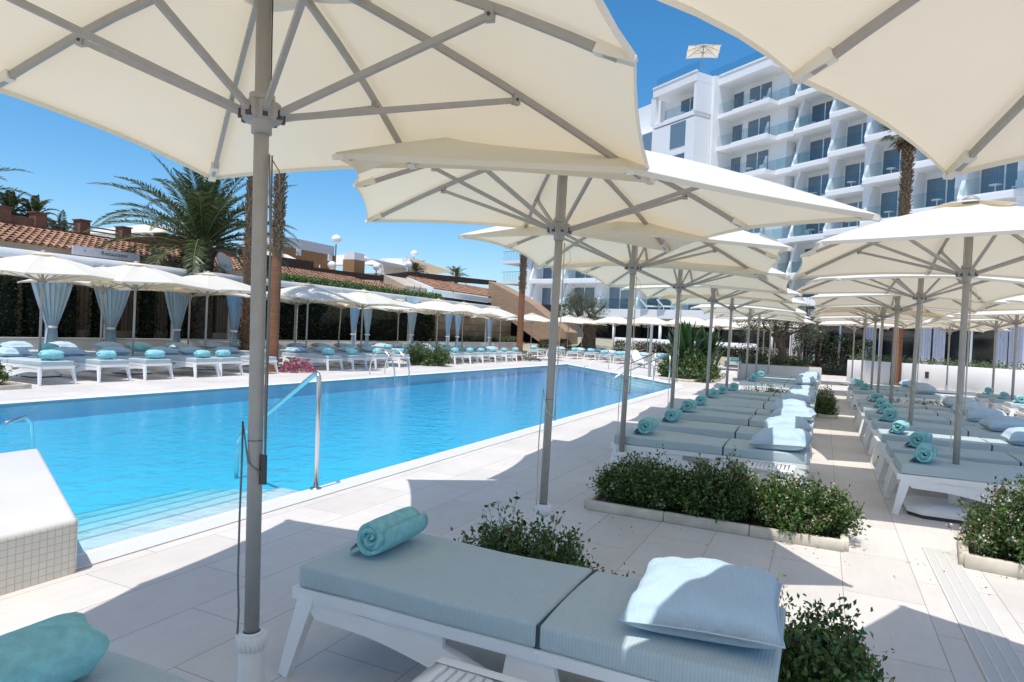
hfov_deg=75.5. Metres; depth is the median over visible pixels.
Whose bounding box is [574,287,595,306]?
window frame
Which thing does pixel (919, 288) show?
parasol
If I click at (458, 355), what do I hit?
sun lounger
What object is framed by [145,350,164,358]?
rolled towel
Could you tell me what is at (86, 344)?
terrace wall
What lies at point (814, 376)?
pillow
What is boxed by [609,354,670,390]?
handrail
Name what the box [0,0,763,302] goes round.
sky
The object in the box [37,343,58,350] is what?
rolled towel
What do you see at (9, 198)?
cycad
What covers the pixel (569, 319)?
parasol
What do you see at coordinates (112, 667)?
sun lounger
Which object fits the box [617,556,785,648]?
pillow
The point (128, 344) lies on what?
pillow
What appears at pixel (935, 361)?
ground cover
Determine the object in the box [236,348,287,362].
sun lounger
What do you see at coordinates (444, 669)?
side table
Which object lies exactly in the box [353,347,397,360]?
sun lounger
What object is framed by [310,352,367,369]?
sun lounger
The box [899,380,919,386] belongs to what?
pillow
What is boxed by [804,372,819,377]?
pillow
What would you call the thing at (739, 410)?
sun lounger
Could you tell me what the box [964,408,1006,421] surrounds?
pillow
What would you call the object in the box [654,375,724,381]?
planter bed
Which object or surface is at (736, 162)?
window frame
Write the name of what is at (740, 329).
parasol
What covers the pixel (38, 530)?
spa wall
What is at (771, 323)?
parasol
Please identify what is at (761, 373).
rolled towel
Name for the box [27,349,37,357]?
sun lounger
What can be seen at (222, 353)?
rolled towel
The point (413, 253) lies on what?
globe lamp
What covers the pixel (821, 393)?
flowering bush
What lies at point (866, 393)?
sun lounger
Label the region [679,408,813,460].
sun lounger
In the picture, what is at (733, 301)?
parasol
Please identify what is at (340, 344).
pillow
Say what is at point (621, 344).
garden shrub
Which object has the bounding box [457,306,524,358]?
parasol
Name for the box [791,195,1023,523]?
parasol
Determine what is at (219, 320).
board fence
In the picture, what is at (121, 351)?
pillow
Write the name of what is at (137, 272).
parasol
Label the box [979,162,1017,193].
window frame
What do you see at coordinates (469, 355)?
sun lounger
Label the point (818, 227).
window frame
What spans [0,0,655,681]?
parasol
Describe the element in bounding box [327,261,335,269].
globe lamp
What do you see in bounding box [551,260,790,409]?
parasol
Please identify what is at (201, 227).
date palm
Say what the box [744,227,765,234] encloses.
window frame
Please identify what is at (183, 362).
sun lounger
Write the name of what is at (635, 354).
terrace lounger
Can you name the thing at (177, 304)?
tied curtain
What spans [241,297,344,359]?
parasol
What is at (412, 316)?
tied curtain
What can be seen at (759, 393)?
sun lounger
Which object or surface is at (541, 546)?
flowering bush
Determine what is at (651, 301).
window frame
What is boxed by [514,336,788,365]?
garden slope
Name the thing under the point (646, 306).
terrace lounger
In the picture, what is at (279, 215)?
fan palm
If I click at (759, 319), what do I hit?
parasol
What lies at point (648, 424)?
rolled towel
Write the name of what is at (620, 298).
window frame
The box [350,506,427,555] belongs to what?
rolled towel
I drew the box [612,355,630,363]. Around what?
sun lounger
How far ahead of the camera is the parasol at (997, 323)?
19.06 m
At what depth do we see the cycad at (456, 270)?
58.72 m
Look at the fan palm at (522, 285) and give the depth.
36.34 m
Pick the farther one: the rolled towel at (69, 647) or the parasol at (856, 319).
the parasol at (856, 319)
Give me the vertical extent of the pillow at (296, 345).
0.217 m
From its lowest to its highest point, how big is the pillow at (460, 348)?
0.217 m
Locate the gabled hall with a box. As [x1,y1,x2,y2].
[364,272,495,304]
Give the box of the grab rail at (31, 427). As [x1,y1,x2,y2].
[3,415,34,448]
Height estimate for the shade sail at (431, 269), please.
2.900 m
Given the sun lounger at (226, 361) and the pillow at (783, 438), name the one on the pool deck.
the sun lounger at (226, 361)
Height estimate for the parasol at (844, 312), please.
3.130 m
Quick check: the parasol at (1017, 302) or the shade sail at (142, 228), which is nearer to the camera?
the parasol at (1017, 302)
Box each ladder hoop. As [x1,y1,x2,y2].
[369,350,394,384]
[384,350,409,385]
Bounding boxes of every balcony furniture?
[745,164,763,169]
[931,199,953,205]
[988,180,1016,191]
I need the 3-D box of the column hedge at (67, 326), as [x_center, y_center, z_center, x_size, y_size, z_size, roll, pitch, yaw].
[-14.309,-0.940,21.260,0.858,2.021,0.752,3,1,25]
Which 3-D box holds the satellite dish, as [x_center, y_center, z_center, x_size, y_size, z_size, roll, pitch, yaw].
[-11.308,-3.059,26.022,0.504,0.867,0.782,3,1,38]
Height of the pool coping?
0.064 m
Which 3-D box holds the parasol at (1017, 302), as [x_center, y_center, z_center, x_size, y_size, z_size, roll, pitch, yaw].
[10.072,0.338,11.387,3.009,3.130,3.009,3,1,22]
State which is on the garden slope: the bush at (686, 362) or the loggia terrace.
the loggia terrace
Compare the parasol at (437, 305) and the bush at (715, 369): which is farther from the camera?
the parasol at (437, 305)
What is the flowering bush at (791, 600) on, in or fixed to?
on the pool deck
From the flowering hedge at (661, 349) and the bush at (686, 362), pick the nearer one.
the bush at (686, 362)
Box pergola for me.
[0,246,499,341]
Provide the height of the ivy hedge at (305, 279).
0.924 m
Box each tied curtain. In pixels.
[31,282,72,342]
[94,286,129,342]
[165,291,188,341]
[226,295,241,346]
[350,308,359,346]
[363,309,371,343]
[407,297,418,342]
[445,314,452,344]
[454,315,460,346]
[487,319,492,346]
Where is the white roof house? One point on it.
(394, 265)
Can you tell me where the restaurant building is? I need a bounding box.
[0,205,267,337]
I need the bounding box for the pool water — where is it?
[0,365,670,550]
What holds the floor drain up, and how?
on the pool deck
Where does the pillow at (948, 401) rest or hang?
on the sun lounger at (905, 405)
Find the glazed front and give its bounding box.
[789,297,1023,369]
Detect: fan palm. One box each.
[238,176,252,350]
[269,173,288,371]
[515,254,527,360]
[877,126,916,385]
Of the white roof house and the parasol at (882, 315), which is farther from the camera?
the white roof house
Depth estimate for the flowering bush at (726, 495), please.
5.75 m
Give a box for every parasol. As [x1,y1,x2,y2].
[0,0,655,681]
[0,250,142,377]
[17,265,180,348]
[47,261,220,374]
[119,275,250,344]
[128,271,267,369]
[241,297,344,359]
[245,282,365,366]
[293,292,387,347]
[314,289,415,364]
[332,137,880,540]
[358,298,431,342]
[395,298,478,340]
[403,311,471,328]
[423,302,500,360]
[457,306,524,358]
[458,221,794,468]
[471,309,528,350]
[505,313,549,354]
[542,315,592,355]
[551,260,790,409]
[558,315,606,347]
[588,315,638,360]
[619,315,674,363]
[621,285,802,397]
[657,0,1023,179]
[658,315,717,327]
[659,294,809,388]
[686,44,720,71]
[690,304,806,389]
[691,317,746,369]
[713,313,810,372]
[723,321,772,331]
[732,317,815,374]
[735,322,792,355]
[744,322,801,354]
[788,330,820,357]
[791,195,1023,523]
[796,274,1023,457]
[809,293,1010,403]
[809,307,957,405]
[811,305,974,393]
[812,316,928,395]
[815,321,902,385]
[902,326,1009,393]
[904,318,1019,399]
[923,319,1023,409]
[931,310,1023,418]
[974,295,1023,311]
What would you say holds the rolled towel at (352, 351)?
on the sun lounger at (346, 358)
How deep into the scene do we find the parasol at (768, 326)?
31.75 m
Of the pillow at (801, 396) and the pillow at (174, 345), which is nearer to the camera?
the pillow at (801, 396)
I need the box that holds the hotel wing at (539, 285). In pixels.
[501,233,780,335]
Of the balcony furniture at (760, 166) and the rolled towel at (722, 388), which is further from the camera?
the balcony furniture at (760, 166)
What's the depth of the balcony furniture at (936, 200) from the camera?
41.52 m
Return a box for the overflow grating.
[76,387,680,568]
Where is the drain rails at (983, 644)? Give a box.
[922,546,1023,681]
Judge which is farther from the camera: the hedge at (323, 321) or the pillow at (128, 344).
the hedge at (323, 321)
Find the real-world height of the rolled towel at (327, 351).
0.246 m
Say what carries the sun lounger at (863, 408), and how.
on the pool deck
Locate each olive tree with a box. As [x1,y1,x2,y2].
[560,284,614,348]
[734,296,836,364]
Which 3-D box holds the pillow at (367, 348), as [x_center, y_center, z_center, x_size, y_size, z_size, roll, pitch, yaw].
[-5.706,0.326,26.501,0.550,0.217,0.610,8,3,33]
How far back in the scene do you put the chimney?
41.95 m
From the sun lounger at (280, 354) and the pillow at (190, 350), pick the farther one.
the sun lounger at (280, 354)
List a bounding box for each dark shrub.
[789,332,813,360]
[808,329,831,364]
[828,334,852,365]
[851,338,875,360]
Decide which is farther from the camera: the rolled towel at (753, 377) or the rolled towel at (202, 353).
the rolled towel at (753, 377)
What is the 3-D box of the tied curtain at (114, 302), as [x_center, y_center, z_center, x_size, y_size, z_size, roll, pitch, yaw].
[-13.024,-1.060,21.477,0.280,2.550,1.500,3,1,25]
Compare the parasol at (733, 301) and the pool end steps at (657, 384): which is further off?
the pool end steps at (657, 384)
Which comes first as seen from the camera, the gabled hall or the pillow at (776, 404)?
the pillow at (776, 404)
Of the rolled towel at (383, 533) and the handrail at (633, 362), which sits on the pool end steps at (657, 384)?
the handrail at (633, 362)
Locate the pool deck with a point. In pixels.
(170, 607)
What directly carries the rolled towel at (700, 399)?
on the sun lounger at (739, 410)
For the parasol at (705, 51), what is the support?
on the hotel tower at (829, 153)
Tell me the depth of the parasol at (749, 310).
19.20 m
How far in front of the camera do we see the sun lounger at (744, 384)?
18.37 m
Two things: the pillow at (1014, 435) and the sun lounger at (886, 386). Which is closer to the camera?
the pillow at (1014, 435)
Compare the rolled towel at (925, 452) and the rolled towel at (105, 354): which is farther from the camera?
the rolled towel at (105, 354)
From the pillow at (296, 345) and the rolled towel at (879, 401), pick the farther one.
the pillow at (296, 345)
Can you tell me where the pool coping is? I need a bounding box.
[0,364,681,555]
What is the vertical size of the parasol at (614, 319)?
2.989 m
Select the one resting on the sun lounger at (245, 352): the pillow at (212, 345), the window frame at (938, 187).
the pillow at (212, 345)
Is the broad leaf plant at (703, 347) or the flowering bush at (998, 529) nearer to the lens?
the flowering bush at (998, 529)
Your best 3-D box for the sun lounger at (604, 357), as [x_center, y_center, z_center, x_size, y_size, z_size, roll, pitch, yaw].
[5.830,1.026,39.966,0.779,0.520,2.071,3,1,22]
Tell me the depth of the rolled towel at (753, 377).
18.65 m
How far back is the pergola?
25.44 m
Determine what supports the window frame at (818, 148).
in the hotel tower at (829, 153)
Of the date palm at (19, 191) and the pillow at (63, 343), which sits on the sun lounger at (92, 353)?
the pillow at (63, 343)
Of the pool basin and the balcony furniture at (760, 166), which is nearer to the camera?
the pool basin
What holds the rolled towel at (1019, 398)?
on the sun lounger at (1011, 408)
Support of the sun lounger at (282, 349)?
on the pool deck
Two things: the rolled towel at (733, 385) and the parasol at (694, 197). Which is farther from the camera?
the rolled towel at (733, 385)
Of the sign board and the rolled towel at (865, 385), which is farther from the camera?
the sign board
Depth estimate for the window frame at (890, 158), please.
46.85 m
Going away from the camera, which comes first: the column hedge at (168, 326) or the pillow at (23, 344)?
the pillow at (23, 344)
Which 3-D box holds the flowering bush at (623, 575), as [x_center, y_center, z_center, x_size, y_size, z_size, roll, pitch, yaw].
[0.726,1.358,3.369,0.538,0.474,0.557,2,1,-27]
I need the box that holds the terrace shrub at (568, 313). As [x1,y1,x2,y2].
[559,303,576,316]
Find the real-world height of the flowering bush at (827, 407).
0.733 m
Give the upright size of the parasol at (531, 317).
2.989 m
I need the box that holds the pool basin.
[0,364,666,513]
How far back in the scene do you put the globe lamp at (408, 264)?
47.64 m
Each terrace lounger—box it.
[630,350,659,368]
[640,299,660,309]
[657,299,675,309]
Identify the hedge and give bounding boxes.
[0,275,22,336]
[16,277,44,336]
[57,284,82,337]
[84,288,103,337]
[131,291,159,337]
[159,297,187,338]
[265,290,435,340]
[281,272,444,299]
[449,335,516,341]
[631,340,788,358]
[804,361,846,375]
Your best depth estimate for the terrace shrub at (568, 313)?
53.49 m
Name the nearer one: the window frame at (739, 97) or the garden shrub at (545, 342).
the garden shrub at (545, 342)
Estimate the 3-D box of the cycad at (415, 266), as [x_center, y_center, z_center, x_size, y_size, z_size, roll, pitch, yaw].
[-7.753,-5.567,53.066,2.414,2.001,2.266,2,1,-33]
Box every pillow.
[0,341,33,348]
[0,347,32,356]
[49,341,76,346]
[51,346,87,355]
[94,341,124,347]
[96,347,132,354]
[124,341,151,348]
[148,346,179,354]
[164,342,189,348]
[176,346,201,354]
[199,342,223,348]
[213,347,240,353]
[232,342,240,347]
[284,346,307,352]
[286,343,304,347]
[311,343,326,346]
[312,346,334,352]
[334,343,345,346]
[337,346,356,351]
[362,346,375,351]
[374,343,384,347]
[390,343,402,347]
[449,346,462,350]
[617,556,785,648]
[748,426,814,450]
[762,415,812,431]
[769,399,808,411]
[770,405,816,420]
[779,392,811,403]
[786,389,815,399]
[788,385,815,392]
[795,375,813,378]
[795,377,816,384]
[799,373,817,379]
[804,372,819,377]
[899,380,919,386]
[907,382,930,387]
[915,385,937,393]
[942,397,976,406]
[951,402,987,413]
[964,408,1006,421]
[977,416,1023,431]
[1000,427,1023,445]
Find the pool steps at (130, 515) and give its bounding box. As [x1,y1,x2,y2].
[74,487,300,553]
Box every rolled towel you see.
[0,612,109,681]
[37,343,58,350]
[38,349,63,360]
[96,350,116,358]
[130,343,148,351]
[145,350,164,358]
[194,350,210,357]
[215,350,230,356]
[321,348,333,354]
[346,349,357,354]
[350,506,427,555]
[373,348,381,353]
[384,344,392,349]
[394,348,403,353]
[451,348,458,352]
[466,348,473,352]
[633,416,658,433]
[661,408,681,420]
[680,399,697,410]
[695,395,706,404]
[707,388,718,396]
[718,385,726,392]
[728,382,738,389]
[748,374,757,380]
[758,371,764,376]
[854,379,863,385]
[860,383,869,388]
[868,393,880,400]
[873,398,887,406]
[876,402,893,412]
[878,408,897,420]
[888,420,909,432]
[903,430,932,446]
[909,443,937,462]
[982,387,992,392]
[997,392,1008,397]
[1012,395,1023,402]
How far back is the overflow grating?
5.84 m
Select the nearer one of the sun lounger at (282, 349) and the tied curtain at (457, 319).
the sun lounger at (282, 349)
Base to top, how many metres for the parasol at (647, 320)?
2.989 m
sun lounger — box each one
[0,356,76,385]
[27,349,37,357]
[58,356,131,382]
[73,650,190,681]
[85,350,96,356]
[92,348,145,356]
[92,355,173,379]
[144,354,219,377]
[174,354,242,375]
[200,348,248,354]
[211,353,278,373]
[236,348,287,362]
[265,348,311,358]
[278,533,785,681]
[282,352,342,370]
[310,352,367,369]
[332,352,388,368]
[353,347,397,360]
[357,351,410,366]
[447,351,478,363]
[448,352,463,364]
[459,351,490,362]
[461,350,502,362]
[472,350,512,361]
[483,350,522,360]
[527,349,547,356]
[546,349,565,357]
[566,351,584,358]
[583,352,601,360]
[598,354,617,362]
[608,428,810,493]
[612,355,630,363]
[630,356,647,362]
[633,417,809,479]
[652,357,668,364]
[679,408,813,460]
[681,403,812,448]
[705,396,813,435]
[709,392,814,406]
[725,389,815,420]
[729,360,740,367]
[738,380,817,393]
[747,378,818,394]
[749,376,818,382]
[762,375,819,394]
[846,383,921,402]
[846,385,928,403]
[849,388,944,408]
[853,399,952,425]
[856,404,967,433]
[859,410,984,443]
[866,418,1004,455]
[870,428,1023,472]
[878,440,1023,492]
[884,453,1023,514]
[974,392,1016,403]
[987,397,1016,408]
[1001,402,1023,416]
[1016,406,1023,417]
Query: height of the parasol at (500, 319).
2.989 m
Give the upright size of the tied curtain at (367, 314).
2.550 m
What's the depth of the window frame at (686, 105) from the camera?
63.56 m
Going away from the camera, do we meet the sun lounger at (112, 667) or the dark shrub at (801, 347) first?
the sun lounger at (112, 667)
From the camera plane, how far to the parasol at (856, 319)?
21.73 m
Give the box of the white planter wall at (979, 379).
[846,360,1023,395]
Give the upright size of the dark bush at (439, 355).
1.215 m
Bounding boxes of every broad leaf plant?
[661,320,705,363]
[693,325,726,365]
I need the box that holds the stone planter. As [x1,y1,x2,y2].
[737,362,821,384]
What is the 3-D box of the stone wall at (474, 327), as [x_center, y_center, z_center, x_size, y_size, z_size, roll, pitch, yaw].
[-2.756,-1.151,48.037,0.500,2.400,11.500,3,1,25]
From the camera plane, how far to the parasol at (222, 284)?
19.66 m
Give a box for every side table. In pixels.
[411,657,528,681]
[744,460,795,496]
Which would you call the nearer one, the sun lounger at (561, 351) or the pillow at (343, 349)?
the pillow at (343, 349)
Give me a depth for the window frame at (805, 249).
55.63 m
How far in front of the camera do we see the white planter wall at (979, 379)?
27.77 m
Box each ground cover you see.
[737,353,811,365]
[849,353,1023,369]
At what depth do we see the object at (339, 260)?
47.29 m
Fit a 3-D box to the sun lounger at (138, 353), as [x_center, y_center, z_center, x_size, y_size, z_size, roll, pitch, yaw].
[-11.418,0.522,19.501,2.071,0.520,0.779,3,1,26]
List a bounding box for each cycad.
[0,189,36,217]
[17,194,60,226]
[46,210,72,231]
[402,259,428,273]
[446,266,469,283]
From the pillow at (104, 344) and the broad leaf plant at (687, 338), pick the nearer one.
the pillow at (104, 344)
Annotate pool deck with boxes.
[0,353,1023,681]
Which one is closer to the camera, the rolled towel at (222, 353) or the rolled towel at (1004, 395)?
the rolled towel at (1004, 395)
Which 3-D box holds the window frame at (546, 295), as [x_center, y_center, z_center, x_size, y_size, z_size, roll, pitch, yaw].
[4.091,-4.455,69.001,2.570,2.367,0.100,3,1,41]
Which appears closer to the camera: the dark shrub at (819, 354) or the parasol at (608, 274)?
the parasol at (608, 274)
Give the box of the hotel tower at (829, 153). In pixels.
[638,56,1023,296]
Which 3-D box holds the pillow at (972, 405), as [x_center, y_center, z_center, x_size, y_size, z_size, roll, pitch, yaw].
[8.184,1.200,11.822,0.550,0.217,0.610,-2,-4,29]
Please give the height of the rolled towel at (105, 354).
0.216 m
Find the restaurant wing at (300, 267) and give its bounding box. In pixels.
[267,255,405,304]
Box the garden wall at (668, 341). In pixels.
[613,337,756,349]
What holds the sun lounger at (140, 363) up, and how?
on the pool deck
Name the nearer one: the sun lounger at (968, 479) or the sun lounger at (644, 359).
the sun lounger at (968, 479)
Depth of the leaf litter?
4.96 m
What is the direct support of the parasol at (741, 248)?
on the pool deck
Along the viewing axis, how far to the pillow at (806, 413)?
9.33 m
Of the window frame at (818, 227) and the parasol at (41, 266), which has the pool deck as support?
the parasol at (41, 266)
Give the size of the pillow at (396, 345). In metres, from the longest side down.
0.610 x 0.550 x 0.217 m
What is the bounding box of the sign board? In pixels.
[72,245,139,261]
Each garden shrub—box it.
[537,338,548,348]
[557,338,571,347]
[611,339,625,351]
[764,334,776,348]
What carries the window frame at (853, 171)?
in the hotel tower at (829, 153)
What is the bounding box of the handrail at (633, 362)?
[604,353,655,383]
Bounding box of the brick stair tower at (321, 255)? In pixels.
[239,236,335,269]
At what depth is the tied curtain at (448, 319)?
40.66 m
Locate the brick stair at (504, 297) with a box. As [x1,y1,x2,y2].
[488,281,577,345]
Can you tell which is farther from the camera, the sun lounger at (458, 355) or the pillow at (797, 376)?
the sun lounger at (458, 355)
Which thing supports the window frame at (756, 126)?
in the hotel tower at (829, 153)
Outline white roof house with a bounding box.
[364,258,424,273]
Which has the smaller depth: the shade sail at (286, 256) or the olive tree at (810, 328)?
the olive tree at (810, 328)
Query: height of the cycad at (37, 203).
1.325 m
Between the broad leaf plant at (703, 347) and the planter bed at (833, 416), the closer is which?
the planter bed at (833, 416)
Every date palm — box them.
[0,166,45,205]
[83,153,300,338]
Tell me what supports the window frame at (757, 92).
in the hotel tower at (829, 153)
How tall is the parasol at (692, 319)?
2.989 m
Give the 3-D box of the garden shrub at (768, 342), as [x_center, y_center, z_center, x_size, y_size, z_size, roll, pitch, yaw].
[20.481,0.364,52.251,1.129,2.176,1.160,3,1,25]
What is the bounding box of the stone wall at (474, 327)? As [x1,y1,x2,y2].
[428,312,511,341]
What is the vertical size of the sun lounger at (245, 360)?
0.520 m
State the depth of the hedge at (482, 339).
46.21 m
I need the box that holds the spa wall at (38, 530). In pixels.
[0,449,77,595]
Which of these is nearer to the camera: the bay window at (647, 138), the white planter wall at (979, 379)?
the white planter wall at (979, 379)
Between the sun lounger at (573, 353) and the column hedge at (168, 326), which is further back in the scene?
the sun lounger at (573, 353)
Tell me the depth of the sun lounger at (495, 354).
33.21 m
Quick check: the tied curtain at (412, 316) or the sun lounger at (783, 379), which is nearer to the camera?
the sun lounger at (783, 379)
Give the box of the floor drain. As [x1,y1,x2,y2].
[924,547,1023,681]
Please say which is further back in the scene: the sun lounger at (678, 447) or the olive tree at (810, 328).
the olive tree at (810, 328)
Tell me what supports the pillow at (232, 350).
on the sun lounger at (245, 360)
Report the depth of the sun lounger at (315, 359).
22.23 m
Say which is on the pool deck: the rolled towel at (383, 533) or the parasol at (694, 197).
the parasol at (694, 197)
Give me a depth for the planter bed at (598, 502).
5.59 m
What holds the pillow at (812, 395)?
on the sun lounger at (747, 397)
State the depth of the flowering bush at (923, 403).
14.78 m
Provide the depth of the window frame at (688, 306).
58.74 m
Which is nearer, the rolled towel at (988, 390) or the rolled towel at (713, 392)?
the rolled towel at (713, 392)
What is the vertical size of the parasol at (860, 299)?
3.130 m
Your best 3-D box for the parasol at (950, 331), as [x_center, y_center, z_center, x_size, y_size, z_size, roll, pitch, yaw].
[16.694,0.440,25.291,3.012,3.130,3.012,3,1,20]
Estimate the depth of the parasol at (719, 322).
36.47 m
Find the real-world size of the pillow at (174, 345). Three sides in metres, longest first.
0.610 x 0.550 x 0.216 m
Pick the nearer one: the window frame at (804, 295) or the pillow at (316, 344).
the pillow at (316, 344)
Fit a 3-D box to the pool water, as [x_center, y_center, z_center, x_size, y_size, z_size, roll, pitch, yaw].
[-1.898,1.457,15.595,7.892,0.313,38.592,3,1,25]
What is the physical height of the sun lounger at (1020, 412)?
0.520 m
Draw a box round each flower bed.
[275,357,316,372]
[513,354,541,361]
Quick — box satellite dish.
[217,252,235,272]
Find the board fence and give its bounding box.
[1,280,241,338]
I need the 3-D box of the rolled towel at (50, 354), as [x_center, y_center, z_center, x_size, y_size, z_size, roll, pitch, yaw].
[-9.952,0.302,14.290,0.299,0.240,0.484,3,1,31]
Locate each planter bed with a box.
[0,381,31,389]
[584,489,848,551]
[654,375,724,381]
[818,413,837,418]
[957,530,1023,578]
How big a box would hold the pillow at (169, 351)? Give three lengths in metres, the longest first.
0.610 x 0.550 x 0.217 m
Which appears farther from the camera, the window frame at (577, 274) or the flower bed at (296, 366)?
the window frame at (577, 274)
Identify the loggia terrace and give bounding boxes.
[562,308,789,348]
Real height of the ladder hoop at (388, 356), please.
1.132 m
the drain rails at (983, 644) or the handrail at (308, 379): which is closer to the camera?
the drain rails at (983, 644)
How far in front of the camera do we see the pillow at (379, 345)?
31.75 m
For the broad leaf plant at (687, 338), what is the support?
on the planter bed at (678, 379)
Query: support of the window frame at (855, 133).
in the hotel tower at (829, 153)
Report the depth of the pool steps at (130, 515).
5.73 m
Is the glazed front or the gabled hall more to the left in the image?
the gabled hall
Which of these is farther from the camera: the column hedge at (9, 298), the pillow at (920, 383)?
the column hedge at (9, 298)
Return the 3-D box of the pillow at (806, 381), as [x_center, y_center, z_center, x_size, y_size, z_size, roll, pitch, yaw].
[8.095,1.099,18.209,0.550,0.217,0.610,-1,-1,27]
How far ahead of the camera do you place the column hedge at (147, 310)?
23.59 m
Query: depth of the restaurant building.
25.12 m
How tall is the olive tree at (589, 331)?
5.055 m
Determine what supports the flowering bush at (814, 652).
on the pool deck
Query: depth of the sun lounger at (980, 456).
7.27 m
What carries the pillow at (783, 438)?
on the sun lounger at (678, 447)
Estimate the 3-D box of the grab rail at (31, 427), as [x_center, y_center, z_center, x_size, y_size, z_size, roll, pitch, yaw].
[-5.465,1.199,7.336,0.044,0.732,0.870,2,1,-20]
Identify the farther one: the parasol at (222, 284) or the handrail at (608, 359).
the handrail at (608, 359)
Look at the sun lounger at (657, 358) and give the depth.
37.09 m
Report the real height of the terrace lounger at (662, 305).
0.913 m
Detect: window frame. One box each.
[541,287,551,304]
[542,268,552,278]
[574,271,593,277]
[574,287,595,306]
[608,286,628,308]
[646,297,671,309]
[680,95,693,114]
[687,304,700,309]
[730,155,741,172]
[731,123,743,142]
[733,90,744,108]
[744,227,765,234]
[745,148,769,171]
[747,114,771,137]
[749,80,773,103]
[801,283,817,296]
[804,247,813,252]
[805,223,824,234]
[807,173,828,195]
[809,136,830,160]
[811,99,832,122]
[841,200,861,227]
[843,161,864,187]
[846,121,866,147]
[879,189,900,217]
[881,147,902,174]
[924,176,954,207]
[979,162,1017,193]
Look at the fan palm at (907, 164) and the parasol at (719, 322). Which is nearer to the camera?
the fan palm at (907, 164)
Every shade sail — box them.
[90,224,175,236]
[267,251,294,258]
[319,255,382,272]
[405,256,454,292]
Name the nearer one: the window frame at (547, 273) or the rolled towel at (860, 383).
the rolled towel at (860, 383)
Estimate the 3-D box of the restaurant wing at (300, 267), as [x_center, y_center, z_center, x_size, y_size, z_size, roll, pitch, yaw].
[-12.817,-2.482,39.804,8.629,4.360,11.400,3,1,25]
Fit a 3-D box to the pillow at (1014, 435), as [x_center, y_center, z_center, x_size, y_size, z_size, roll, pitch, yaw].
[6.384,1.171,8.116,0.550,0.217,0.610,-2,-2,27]
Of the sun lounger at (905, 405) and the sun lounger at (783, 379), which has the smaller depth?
the sun lounger at (905, 405)
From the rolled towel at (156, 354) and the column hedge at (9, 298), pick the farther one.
the column hedge at (9, 298)
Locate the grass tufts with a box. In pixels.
[661,365,716,382]
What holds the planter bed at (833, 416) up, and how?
on the pool deck
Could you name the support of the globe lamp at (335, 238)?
on the restaurant wing at (300, 267)
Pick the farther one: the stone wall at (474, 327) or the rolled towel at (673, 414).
the stone wall at (474, 327)
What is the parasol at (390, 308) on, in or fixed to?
on the pool deck
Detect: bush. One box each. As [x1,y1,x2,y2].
[0,360,12,383]
[401,338,453,365]
[451,492,604,571]
[586,444,692,511]
[611,556,657,576]
[655,347,705,376]
[662,446,767,523]
[694,352,725,378]
[737,383,786,392]
[748,466,871,539]
[777,571,820,649]
[778,593,895,681]
[814,386,843,414]
[817,384,835,400]
[906,398,945,405]
[946,467,1023,565]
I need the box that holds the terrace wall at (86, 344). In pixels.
[0,337,524,350]
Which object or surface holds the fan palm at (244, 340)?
on the pool deck
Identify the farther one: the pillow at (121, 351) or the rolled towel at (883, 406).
the pillow at (121, 351)
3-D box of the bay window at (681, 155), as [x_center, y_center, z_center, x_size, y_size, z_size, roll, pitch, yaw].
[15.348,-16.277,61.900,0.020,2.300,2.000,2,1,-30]
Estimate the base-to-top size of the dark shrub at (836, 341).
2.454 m
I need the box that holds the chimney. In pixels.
[343,252,364,273]
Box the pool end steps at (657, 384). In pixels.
[591,379,669,392]
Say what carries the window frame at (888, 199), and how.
in the hotel tower at (829, 153)
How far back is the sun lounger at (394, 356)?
25.74 m
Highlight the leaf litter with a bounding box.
[552,511,1006,651]
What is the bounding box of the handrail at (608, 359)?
[584,351,624,368]
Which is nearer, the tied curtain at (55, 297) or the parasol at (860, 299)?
the parasol at (860, 299)
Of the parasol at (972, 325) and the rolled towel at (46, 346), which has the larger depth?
the parasol at (972, 325)
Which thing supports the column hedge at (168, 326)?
on the terrace ground
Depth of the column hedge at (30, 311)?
20.14 m
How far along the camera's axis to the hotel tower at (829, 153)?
55.72 m
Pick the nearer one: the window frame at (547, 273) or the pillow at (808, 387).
the pillow at (808, 387)
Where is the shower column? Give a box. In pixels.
[632,324,659,378]
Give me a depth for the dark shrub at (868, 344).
36.10 m
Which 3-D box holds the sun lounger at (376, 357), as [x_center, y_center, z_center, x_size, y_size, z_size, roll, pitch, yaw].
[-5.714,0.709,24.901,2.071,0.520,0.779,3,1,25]
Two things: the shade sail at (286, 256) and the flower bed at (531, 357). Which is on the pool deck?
the flower bed at (531, 357)
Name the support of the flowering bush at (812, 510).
on the planter bed at (598, 502)
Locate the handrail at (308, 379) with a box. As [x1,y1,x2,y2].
[234,371,321,489]
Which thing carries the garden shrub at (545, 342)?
on the garden slope
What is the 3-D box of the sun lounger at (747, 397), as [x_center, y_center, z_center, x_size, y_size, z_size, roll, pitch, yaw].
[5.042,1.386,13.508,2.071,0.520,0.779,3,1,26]
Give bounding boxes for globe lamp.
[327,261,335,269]
[331,235,340,269]
[373,263,379,280]
[406,261,411,271]
[410,250,417,255]
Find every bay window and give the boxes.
[642,132,651,150]
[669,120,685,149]
[674,153,683,157]
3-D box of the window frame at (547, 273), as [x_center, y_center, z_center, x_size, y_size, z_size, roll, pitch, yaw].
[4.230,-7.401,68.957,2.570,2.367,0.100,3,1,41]
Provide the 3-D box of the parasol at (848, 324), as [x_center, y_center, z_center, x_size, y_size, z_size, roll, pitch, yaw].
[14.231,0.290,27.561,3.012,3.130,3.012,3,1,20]
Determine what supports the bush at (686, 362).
on the planter bed at (678, 379)

